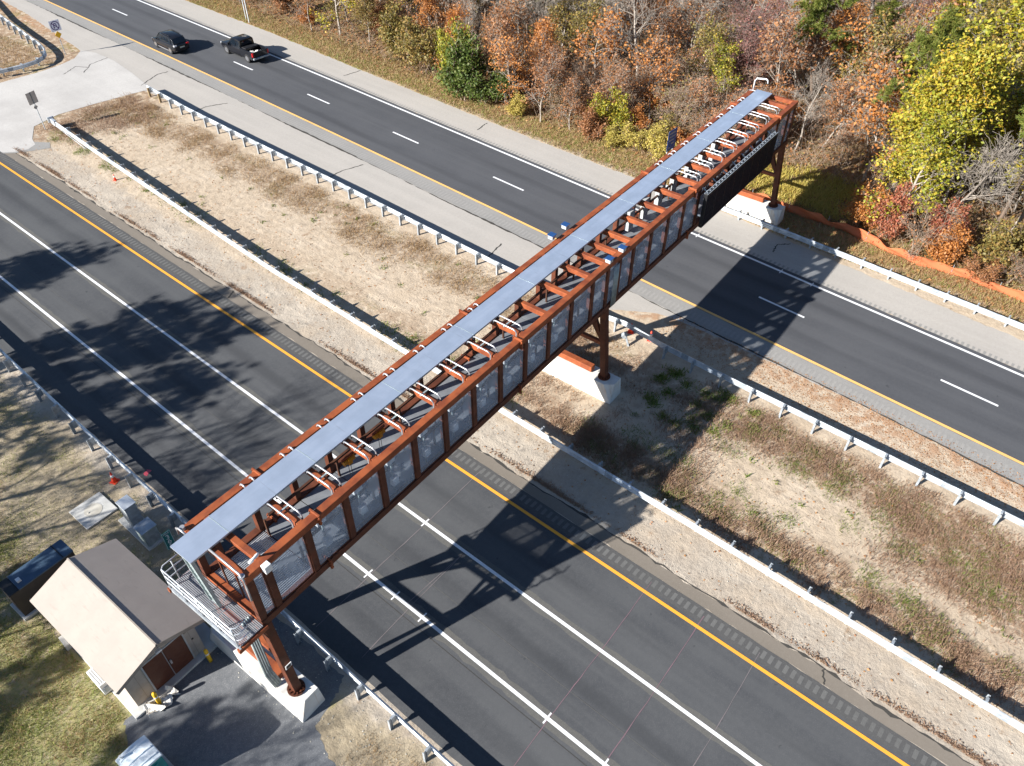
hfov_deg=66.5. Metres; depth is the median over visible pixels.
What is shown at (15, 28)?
guardrail
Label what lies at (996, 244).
leafy shrub
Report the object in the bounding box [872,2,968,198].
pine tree
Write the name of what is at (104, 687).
air conditioner
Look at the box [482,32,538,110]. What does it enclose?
thinning tree
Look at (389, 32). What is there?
leafy shrub
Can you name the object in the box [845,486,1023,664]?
dry grass
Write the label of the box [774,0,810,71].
bare tree
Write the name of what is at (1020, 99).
broadleaf tree
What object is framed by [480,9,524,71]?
thinning tree
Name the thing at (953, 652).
dry grass
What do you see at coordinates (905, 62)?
broadleaf tree
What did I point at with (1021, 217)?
broadleaf tree
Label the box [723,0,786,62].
bare tree
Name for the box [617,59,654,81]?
bare shrub
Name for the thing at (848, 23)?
thinning tree
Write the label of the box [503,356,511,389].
toll camera
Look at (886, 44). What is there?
broadleaf tree
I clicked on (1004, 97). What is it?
broadleaf tree
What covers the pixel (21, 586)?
generator
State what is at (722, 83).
bare shrub
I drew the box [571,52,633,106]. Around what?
bare shrub
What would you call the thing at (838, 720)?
yellow edge line
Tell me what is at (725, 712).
survey line
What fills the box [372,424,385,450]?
chain hoist
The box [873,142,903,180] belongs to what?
bare shrub
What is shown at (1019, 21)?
broadleaf tree
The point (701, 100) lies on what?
thinning tree
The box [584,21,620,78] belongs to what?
thinning tree
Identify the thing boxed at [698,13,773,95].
twiggy tree
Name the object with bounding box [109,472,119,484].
traffic cone
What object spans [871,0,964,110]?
thinning tree
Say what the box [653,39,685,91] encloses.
bare shrub
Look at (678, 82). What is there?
bare shrub
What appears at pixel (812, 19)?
pine tree
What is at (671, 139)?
solar panel
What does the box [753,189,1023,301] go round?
safety fence
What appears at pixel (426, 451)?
toll camera
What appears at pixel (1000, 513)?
guardrail
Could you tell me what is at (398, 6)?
broadleaf tree
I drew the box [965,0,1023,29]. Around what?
broadleaf tree
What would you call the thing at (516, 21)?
bare shrub
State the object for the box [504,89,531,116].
leafy shrub
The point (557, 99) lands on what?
bare shrub
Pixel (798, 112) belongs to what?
leafy shrub
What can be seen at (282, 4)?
leafy shrub
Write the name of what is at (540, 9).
bare tree
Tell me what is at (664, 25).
thinning tree
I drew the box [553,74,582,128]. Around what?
thinning tree
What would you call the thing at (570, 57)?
leafy shrub
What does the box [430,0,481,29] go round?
thinning tree
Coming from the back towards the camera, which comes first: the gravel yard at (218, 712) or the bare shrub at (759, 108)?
the bare shrub at (759, 108)
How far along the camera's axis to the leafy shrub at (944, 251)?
53.29 m
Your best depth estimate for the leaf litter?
69.74 m
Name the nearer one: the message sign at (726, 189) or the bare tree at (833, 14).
the message sign at (726, 189)
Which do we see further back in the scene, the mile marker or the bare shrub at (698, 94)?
the bare shrub at (698, 94)
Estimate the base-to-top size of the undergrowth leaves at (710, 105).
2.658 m
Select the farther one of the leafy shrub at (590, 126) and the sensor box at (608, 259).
the leafy shrub at (590, 126)
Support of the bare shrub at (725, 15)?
on the ground at (688, 556)
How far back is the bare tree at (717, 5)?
78.63 m
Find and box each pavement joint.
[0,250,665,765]
[0,286,585,765]
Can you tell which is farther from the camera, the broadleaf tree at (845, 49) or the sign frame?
the sign frame
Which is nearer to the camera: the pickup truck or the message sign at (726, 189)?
the message sign at (726, 189)
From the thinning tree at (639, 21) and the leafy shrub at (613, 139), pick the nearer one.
the leafy shrub at (613, 139)
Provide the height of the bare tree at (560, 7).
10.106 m
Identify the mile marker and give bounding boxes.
[161,530,175,554]
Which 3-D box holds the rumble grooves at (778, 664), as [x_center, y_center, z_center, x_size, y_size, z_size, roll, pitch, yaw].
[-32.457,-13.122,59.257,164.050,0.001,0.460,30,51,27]
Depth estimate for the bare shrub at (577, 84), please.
71.21 m
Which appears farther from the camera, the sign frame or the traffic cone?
the sign frame
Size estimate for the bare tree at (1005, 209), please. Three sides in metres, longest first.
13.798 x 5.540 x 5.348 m
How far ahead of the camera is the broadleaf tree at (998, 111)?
53.79 m
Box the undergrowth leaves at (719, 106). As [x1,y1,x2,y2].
[248,0,1023,289]
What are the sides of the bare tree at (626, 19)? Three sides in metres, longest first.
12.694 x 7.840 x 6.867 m
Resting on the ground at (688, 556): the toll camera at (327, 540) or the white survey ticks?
the white survey ticks
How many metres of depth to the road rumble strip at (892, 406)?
51.80 m
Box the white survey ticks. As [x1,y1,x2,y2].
[364,234,813,765]
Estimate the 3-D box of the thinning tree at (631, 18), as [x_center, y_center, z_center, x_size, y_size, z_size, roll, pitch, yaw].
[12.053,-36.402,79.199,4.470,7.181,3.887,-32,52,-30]
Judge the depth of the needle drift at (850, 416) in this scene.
44.06 m
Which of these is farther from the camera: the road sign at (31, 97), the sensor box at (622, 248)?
the road sign at (31, 97)
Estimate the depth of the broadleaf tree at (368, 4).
82.39 m
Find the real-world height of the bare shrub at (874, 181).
3.780 m
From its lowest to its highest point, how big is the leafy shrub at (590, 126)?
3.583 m
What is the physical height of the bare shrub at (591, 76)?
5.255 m
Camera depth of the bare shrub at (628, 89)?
69.42 m
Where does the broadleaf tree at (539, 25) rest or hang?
on the ground at (688, 556)
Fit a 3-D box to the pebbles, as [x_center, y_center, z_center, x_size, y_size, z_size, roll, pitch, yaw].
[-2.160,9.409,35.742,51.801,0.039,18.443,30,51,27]
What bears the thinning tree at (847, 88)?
on the ground at (688, 556)
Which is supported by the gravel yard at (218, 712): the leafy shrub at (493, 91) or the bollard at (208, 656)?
the bollard at (208, 656)
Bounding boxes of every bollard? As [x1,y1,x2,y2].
[152,692,161,704]
[203,649,212,662]
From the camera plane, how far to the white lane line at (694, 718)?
36.73 m
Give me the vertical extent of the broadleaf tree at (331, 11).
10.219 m
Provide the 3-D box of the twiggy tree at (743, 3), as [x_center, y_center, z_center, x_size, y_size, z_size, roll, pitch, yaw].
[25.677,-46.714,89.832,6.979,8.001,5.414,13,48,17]
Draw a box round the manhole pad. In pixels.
[69,492,117,529]
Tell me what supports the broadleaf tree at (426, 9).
on the ground at (688, 556)
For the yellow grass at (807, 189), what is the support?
on the ground at (688, 556)
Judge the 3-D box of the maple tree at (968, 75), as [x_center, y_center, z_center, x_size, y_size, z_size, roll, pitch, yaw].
[29.469,-18.645,55.498,7.255,14.620,8.576,2,49,6]
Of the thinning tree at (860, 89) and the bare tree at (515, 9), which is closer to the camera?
the thinning tree at (860, 89)
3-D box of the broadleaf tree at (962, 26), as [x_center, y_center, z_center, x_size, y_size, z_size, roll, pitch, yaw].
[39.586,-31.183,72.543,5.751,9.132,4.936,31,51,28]
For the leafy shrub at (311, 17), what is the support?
on the ground at (688, 556)
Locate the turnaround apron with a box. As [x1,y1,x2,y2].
[2,142,49,152]
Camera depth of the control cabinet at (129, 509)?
37.41 m
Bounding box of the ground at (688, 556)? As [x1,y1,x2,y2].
[0,0,1023,765]
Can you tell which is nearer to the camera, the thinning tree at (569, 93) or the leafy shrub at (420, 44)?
the thinning tree at (569, 93)
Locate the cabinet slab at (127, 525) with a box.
[118,516,163,550]
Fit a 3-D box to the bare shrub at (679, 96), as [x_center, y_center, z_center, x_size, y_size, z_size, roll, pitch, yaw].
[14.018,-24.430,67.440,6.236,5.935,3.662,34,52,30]
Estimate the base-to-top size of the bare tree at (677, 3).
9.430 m
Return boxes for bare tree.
[435,0,462,31]
[455,0,489,42]
[483,0,540,56]
[496,0,531,35]
[511,0,572,59]
[540,0,580,35]
[560,0,620,59]
[568,0,606,29]
[582,0,636,59]
[591,0,671,98]
[595,0,651,46]
[669,0,732,60]
[670,0,750,73]
[687,0,732,51]
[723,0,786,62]
[744,0,791,35]
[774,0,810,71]
[777,0,883,76]
[785,56,848,151]
[865,0,926,47]
[868,0,874,19]
[916,0,984,76]
[936,128,1023,222]
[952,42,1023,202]
[983,105,1023,246]
[1001,134,1023,211]
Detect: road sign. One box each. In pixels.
[25,90,45,128]
[48,19,65,54]
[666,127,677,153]
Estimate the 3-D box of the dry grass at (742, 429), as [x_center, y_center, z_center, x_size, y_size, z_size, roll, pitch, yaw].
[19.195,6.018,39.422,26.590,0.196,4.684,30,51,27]
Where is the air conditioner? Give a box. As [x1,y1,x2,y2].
[86,668,111,694]
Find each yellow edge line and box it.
[0,162,909,765]
[45,0,1023,464]
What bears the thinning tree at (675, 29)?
on the ground at (688, 556)
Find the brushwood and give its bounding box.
[232,0,1023,288]
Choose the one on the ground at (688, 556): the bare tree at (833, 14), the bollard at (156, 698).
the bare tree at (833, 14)
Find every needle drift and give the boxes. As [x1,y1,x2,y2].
[12,147,997,765]
[654,317,1023,516]
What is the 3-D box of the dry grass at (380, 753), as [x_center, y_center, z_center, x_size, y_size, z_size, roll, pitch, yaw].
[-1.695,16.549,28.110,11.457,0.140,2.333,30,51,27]
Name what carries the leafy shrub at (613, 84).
on the ground at (688, 556)
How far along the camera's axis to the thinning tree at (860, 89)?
62.06 m
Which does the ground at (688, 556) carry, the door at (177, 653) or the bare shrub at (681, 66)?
the bare shrub at (681, 66)
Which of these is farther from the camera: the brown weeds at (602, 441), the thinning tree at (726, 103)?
the thinning tree at (726, 103)
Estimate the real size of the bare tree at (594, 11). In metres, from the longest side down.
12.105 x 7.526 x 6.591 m
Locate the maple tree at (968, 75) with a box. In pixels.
[866,24,1014,197]
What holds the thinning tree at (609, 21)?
on the ground at (688, 556)
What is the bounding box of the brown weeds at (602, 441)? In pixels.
[506,329,751,502]
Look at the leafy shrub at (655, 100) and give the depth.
70.41 m
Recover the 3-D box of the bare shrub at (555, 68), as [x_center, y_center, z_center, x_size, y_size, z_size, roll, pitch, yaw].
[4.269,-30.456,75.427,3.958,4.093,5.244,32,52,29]
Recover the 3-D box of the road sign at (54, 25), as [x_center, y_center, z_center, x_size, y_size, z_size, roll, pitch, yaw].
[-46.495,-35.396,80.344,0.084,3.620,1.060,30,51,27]
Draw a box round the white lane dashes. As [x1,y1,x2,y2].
[112,9,997,406]
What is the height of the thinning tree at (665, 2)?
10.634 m
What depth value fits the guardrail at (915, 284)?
53.23 m
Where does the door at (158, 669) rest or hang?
in the utility building
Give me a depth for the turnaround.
74.83 m
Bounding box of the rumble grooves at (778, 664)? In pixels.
[0,154,936,765]
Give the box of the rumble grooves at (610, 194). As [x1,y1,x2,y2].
[146,0,1023,370]
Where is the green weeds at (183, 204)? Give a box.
[47,130,516,406]
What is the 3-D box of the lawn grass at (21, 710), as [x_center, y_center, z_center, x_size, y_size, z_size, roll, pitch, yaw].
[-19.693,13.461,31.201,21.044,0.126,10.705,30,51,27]
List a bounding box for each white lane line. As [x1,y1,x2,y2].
[0,212,761,765]
[0,275,608,765]
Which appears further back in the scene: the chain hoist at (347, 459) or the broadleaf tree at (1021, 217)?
the broadleaf tree at (1021, 217)
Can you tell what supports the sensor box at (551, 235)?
attached to the toll gantry
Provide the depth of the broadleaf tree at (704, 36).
69.32 m
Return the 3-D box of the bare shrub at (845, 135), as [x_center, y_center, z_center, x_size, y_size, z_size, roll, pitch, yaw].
[27.086,-19.888,63.570,5.733,4.827,3.392,-16,46,-17]
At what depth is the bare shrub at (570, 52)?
74.03 m
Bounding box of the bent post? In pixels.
[621,332,628,346]
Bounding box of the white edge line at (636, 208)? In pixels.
[138,0,1023,376]
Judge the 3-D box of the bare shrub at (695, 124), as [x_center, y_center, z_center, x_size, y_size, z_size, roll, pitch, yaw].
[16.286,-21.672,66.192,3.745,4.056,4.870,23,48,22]
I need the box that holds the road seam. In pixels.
[34,4,1023,486]
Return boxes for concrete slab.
[74,622,216,719]
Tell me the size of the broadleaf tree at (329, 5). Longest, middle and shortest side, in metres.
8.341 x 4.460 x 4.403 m
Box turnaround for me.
[0,51,146,151]
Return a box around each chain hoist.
[341,451,355,476]
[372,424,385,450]
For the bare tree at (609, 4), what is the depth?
76.05 m
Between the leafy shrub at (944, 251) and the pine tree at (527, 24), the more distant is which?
the pine tree at (527, 24)
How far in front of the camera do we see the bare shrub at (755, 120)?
65.30 m
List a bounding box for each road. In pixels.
[0,160,915,765]
[44,0,1023,465]
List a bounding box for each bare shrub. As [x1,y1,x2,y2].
[492,2,525,39]
[514,27,560,80]
[529,50,572,82]
[535,79,572,117]
[546,69,596,107]
[548,34,591,86]
[555,64,578,97]
[561,53,597,94]
[565,51,622,103]
[570,27,624,74]
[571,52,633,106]
[591,43,634,84]
[614,43,654,113]
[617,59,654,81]
[619,64,671,111]
[637,65,666,102]
[650,70,711,129]
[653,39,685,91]
[662,56,706,126]
[662,68,694,108]
[664,71,701,118]
[673,52,721,112]
[674,68,720,121]
[680,109,718,132]
[688,6,740,43]
[695,67,762,112]
[711,71,763,130]
[713,12,748,54]
[722,94,783,136]
[731,53,777,91]
[742,46,792,87]
[748,88,780,137]
[749,63,786,132]
[786,49,826,79]
[793,95,836,136]
[813,105,882,165]
[851,156,910,201]
[855,101,893,142]
[872,136,905,156]
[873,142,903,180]
[881,120,909,152]
[895,201,964,263]
[904,8,932,72]
[992,249,1023,283]
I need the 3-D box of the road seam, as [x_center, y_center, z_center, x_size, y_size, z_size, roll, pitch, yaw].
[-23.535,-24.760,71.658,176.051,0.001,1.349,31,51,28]
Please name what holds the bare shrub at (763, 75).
on the ground at (688, 556)
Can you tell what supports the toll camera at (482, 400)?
on the toll gantry
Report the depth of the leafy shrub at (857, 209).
57.31 m
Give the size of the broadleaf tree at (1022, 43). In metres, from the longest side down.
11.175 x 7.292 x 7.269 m
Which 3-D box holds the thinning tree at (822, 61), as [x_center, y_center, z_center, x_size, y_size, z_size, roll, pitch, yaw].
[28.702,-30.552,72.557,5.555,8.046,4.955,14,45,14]
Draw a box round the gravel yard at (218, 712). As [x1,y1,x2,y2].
[123,610,344,765]
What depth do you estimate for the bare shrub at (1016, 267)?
52.20 m
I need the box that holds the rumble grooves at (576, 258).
[30,0,1023,481]
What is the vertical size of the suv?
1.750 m
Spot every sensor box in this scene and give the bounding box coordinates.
[547,232,556,239]
[560,221,569,229]
[604,255,614,263]
[618,244,627,252]
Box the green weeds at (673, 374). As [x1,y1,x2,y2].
[639,365,764,439]
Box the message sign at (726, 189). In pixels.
[697,131,777,227]
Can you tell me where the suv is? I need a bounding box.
[152,29,189,53]
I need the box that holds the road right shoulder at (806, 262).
[144,0,1023,371]
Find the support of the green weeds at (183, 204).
on the ground at (688, 556)
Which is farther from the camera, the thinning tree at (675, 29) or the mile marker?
the thinning tree at (675, 29)
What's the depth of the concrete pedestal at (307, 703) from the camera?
31.53 m
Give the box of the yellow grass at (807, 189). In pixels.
[745,160,877,221]
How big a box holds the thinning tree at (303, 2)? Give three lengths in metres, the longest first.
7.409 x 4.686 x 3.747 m
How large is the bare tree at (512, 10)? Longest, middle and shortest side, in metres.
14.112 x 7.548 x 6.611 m
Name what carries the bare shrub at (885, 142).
on the ground at (688, 556)
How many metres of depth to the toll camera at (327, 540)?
29.25 m
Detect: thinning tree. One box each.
[288,0,316,31]
[385,0,418,22]
[430,0,460,26]
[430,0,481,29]
[473,1,526,75]
[476,0,497,15]
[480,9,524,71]
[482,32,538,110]
[489,0,537,55]
[491,13,531,74]
[517,19,553,97]
[519,39,569,122]
[532,46,573,107]
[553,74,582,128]
[562,3,635,87]
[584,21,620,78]
[587,55,637,110]
[610,0,649,49]
[622,0,658,44]
[624,25,682,120]
[628,0,684,78]
[643,0,694,48]
[665,0,730,77]
[681,68,725,124]
[683,25,733,79]
[706,84,759,134]
[743,2,822,110]
[760,0,837,99]
[793,16,847,93]
[806,0,889,115]
[817,40,910,159]
[821,65,880,151]
[833,56,913,181]
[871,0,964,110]
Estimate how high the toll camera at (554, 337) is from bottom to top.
2.450 m
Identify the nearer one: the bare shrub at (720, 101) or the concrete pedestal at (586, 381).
the concrete pedestal at (586, 381)
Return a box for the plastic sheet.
[143,685,179,716]
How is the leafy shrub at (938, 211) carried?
on the ground at (688, 556)
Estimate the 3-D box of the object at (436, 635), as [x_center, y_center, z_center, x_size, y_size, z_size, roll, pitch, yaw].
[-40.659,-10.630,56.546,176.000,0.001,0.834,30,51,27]
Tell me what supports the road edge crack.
on the road shoulder at (838, 687)
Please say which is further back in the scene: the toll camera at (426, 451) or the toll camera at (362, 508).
the toll camera at (426, 451)
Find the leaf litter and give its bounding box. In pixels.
[214,0,1023,312]
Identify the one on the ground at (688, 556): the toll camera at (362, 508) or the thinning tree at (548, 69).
the thinning tree at (548, 69)
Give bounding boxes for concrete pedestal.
[210,614,324,722]
[542,356,620,403]
[725,194,784,225]
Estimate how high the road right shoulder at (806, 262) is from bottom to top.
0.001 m
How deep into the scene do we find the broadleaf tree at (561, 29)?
74.95 m
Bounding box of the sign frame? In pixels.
[242,0,249,21]
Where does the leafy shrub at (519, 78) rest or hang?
on the ground at (688, 556)
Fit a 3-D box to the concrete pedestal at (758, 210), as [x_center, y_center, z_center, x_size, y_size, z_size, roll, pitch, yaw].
[17.781,-13.476,59.496,5.700,1.520,1.200,28,50,26]
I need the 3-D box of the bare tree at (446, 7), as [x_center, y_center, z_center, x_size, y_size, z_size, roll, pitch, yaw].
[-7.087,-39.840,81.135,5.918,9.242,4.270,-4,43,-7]
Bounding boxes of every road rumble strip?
[0,152,945,765]
[26,0,1023,485]
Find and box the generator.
[0,539,74,620]
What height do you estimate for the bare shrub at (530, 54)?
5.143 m
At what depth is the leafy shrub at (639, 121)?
67.95 m
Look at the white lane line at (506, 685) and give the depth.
35.80 m
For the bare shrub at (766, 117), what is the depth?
66.01 m
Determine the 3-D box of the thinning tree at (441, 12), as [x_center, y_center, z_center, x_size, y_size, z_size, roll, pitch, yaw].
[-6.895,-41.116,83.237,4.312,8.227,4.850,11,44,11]
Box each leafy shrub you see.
[270,0,298,13]
[298,3,318,25]
[363,1,397,35]
[374,0,424,60]
[392,14,454,71]
[428,16,487,102]
[434,16,481,86]
[455,55,520,107]
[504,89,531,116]
[513,60,537,93]
[558,47,583,66]
[574,95,596,115]
[574,101,610,141]
[586,86,637,132]
[593,65,630,104]
[602,123,625,148]
[617,121,651,150]
[627,102,650,132]
[643,74,685,115]
[645,120,678,160]
[651,112,680,136]
[668,126,695,147]
[757,109,784,131]
[763,83,804,124]
[839,179,892,232]
[868,178,918,243]
[922,215,977,265]
[923,197,975,242]
[960,253,1006,284]
[962,215,1023,285]
[1003,223,1023,258]
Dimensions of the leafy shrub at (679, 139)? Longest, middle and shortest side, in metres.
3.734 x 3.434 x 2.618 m
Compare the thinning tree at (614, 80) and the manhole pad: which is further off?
the thinning tree at (614, 80)
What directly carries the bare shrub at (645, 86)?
on the ground at (688, 556)
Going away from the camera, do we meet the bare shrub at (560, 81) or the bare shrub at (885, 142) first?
the bare shrub at (885, 142)
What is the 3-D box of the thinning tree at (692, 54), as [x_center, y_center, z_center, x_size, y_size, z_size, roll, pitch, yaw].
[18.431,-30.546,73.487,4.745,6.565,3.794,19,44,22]
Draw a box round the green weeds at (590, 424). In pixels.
[68,112,1012,639]
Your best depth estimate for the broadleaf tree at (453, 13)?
73.97 m
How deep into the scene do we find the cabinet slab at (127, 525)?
37.70 m
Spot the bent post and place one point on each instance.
(623, 335)
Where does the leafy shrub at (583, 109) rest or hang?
on the ground at (688, 556)
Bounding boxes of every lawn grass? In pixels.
[0,377,178,667]
[0,512,125,765]
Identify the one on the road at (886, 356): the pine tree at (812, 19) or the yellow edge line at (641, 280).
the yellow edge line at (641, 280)
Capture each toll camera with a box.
[315,516,332,550]
[352,485,367,519]
[385,456,398,490]
[418,429,430,462]
[448,403,458,437]
[476,379,485,412]
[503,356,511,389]
[528,336,535,367]
[551,315,558,347]
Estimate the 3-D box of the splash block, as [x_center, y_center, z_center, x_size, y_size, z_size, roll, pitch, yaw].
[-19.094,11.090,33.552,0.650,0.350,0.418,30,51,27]
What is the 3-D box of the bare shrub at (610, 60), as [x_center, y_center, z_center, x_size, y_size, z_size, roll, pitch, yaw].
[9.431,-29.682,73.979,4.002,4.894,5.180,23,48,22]
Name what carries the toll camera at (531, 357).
on the toll gantry
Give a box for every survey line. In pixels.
[316,472,478,626]
[364,549,467,654]
[514,583,650,765]
[607,616,703,758]
[693,652,759,765]
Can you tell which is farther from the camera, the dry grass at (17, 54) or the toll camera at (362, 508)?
the dry grass at (17, 54)
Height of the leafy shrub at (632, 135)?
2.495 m
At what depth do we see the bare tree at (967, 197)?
51.85 m
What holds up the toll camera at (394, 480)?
on the toll gantry
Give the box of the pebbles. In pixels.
[53,283,1020,765]
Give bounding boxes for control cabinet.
[115,494,142,526]
[132,517,161,546]
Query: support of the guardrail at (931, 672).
on the ground at (688, 556)
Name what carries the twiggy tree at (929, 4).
on the ground at (688, 556)
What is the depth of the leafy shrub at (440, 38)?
72.05 m
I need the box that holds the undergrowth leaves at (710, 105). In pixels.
[255,0,1023,276]
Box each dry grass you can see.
[0,34,54,76]
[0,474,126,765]
[38,92,165,149]
[94,91,632,365]
[345,728,423,765]
[543,398,1023,720]
[666,379,1023,610]
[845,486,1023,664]
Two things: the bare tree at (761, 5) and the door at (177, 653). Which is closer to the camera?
the door at (177, 653)
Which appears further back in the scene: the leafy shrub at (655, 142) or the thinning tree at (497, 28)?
the thinning tree at (497, 28)
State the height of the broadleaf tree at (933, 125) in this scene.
9.948 m
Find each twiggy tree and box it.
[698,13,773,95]
[725,0,803,97]
[735,0,753,9]
[902,0,976,39]
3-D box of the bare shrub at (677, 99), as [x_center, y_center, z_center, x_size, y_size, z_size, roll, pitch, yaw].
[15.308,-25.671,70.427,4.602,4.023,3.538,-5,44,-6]
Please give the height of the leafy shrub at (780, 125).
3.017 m
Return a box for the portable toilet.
[115,735,172,765]
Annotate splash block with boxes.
[59,635,72,650]
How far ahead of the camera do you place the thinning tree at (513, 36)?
74.19 m
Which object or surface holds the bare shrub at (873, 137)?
on the ground at (688, 556)
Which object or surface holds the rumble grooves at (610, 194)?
on the road right shoulder at (806, 262)
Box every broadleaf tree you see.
[305,0,359,34]
[321,0,348,21]
[350,0,377,41]
[388,0,437,23]
[412,0,448,36]
[428,0,474,70]
[461,0,481,28]
[513,14,566,82]
[519,0,565,35]
[545,0,587,61]
[560,0,613,82]
[683,12,739,93]
[702,30,744,107]
[754,0,791,25]
[816,0,876,91]
[823,13,882,93]
[832,5,926,137]
[853,44,915,123]
[856,102,989,222]
[879,0,1009,159]
[903,0,988,69]
[909,47,1023,214]
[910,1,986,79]
[947,50,1023,193]
[955,0,1023,49]
[955,39,1023,178]
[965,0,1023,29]
[974,52,1023,153]
[981,127,1023,229]
[985,0,1023,164]
[989,32,1023,101]
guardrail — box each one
[0,14,46,75]
[0,348,454,765]
[47,116,1023,732]
[146,85,1023,526]
[666,185,1023,329]
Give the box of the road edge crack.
[16,153,973,765]
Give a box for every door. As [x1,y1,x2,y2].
[142,651,175,689]
[162,635,193,673]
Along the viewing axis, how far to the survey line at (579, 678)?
32.60 m
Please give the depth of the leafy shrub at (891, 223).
55.34 m
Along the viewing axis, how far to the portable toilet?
28.24 m
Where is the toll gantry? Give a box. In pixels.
[161,77,798,696]
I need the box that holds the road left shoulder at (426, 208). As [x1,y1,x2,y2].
[2,0,1010,459]
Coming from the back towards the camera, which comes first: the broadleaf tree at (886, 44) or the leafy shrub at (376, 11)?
the leafy shrub at (376, 11)
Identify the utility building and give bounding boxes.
[30,539,204,705]
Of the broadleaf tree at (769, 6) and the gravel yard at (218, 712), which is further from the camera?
the broadleaf tree at (769, 6)
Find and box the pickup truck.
[220,34,269,62]
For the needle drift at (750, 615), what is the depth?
38.97 m
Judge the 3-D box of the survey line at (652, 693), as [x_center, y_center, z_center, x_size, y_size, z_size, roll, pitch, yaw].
[5.045,13.448,31.544,0.093,0.001,11.406,28,50,26]
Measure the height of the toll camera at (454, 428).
2.450 m
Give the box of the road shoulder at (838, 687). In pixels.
[4,153,970,765]
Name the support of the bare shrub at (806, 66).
on the ground at (688, 556)
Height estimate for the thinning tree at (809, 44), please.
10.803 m
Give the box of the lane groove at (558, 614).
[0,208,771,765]
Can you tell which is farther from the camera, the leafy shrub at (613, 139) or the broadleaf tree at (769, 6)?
the broadleaf tree at (769, 6)
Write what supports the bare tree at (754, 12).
on the ground at (688, 556)
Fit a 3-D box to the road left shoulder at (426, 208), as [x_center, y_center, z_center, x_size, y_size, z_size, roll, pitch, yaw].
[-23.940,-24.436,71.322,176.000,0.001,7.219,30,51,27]
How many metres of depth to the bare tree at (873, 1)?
88.22 m
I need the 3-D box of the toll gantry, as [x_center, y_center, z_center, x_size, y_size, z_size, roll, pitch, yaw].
[3.608,-4.317,42.223,4.730,8.685,48.250,28,50,26]
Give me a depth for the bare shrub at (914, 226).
53.64 m
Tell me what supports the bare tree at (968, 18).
on the ground at (688, 556)
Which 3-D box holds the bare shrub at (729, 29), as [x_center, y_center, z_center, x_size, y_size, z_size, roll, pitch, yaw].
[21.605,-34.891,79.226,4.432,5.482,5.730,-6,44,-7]
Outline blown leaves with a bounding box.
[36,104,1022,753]
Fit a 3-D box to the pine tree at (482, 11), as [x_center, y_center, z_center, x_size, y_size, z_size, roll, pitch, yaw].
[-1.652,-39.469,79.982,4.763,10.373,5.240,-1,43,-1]
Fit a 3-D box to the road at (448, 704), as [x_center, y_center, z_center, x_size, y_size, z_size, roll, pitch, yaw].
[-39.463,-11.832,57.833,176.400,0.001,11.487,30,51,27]
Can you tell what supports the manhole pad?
on the ground at (688, 556)
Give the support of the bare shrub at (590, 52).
on the ground at (688, 556)
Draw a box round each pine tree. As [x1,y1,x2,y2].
[476,0,486,39]
[525,0,547,57]
[784,0,860,120]
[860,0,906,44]
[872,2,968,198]
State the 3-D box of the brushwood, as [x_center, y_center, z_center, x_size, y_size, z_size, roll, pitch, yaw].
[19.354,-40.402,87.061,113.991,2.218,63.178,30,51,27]
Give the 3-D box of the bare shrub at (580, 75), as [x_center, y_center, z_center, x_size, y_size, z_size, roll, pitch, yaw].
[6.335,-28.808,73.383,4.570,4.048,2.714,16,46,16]
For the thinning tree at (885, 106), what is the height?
10.398 m
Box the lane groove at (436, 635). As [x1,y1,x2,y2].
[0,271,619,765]
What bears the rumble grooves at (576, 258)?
on the road rumble strip at (892, 406)
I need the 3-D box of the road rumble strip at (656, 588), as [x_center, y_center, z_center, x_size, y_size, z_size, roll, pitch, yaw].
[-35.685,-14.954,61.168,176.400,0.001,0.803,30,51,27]
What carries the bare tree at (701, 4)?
on the ground at (688, 556)
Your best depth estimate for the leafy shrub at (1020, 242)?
53.88 m
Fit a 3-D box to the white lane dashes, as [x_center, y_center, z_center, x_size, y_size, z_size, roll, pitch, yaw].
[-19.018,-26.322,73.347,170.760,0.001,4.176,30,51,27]
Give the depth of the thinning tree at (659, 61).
67.94 m
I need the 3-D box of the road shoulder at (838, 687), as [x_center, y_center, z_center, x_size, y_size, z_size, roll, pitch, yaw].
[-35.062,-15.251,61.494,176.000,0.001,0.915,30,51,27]
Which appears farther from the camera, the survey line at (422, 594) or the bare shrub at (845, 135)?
the bare shrub at (845, 135)
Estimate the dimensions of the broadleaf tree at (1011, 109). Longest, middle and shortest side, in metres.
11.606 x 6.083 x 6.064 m
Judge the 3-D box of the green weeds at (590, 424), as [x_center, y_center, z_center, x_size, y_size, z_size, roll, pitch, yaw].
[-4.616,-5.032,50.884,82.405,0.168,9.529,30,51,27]
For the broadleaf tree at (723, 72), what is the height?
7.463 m
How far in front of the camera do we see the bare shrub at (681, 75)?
69.96 m
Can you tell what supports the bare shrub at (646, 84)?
on the ground at (688, 556)

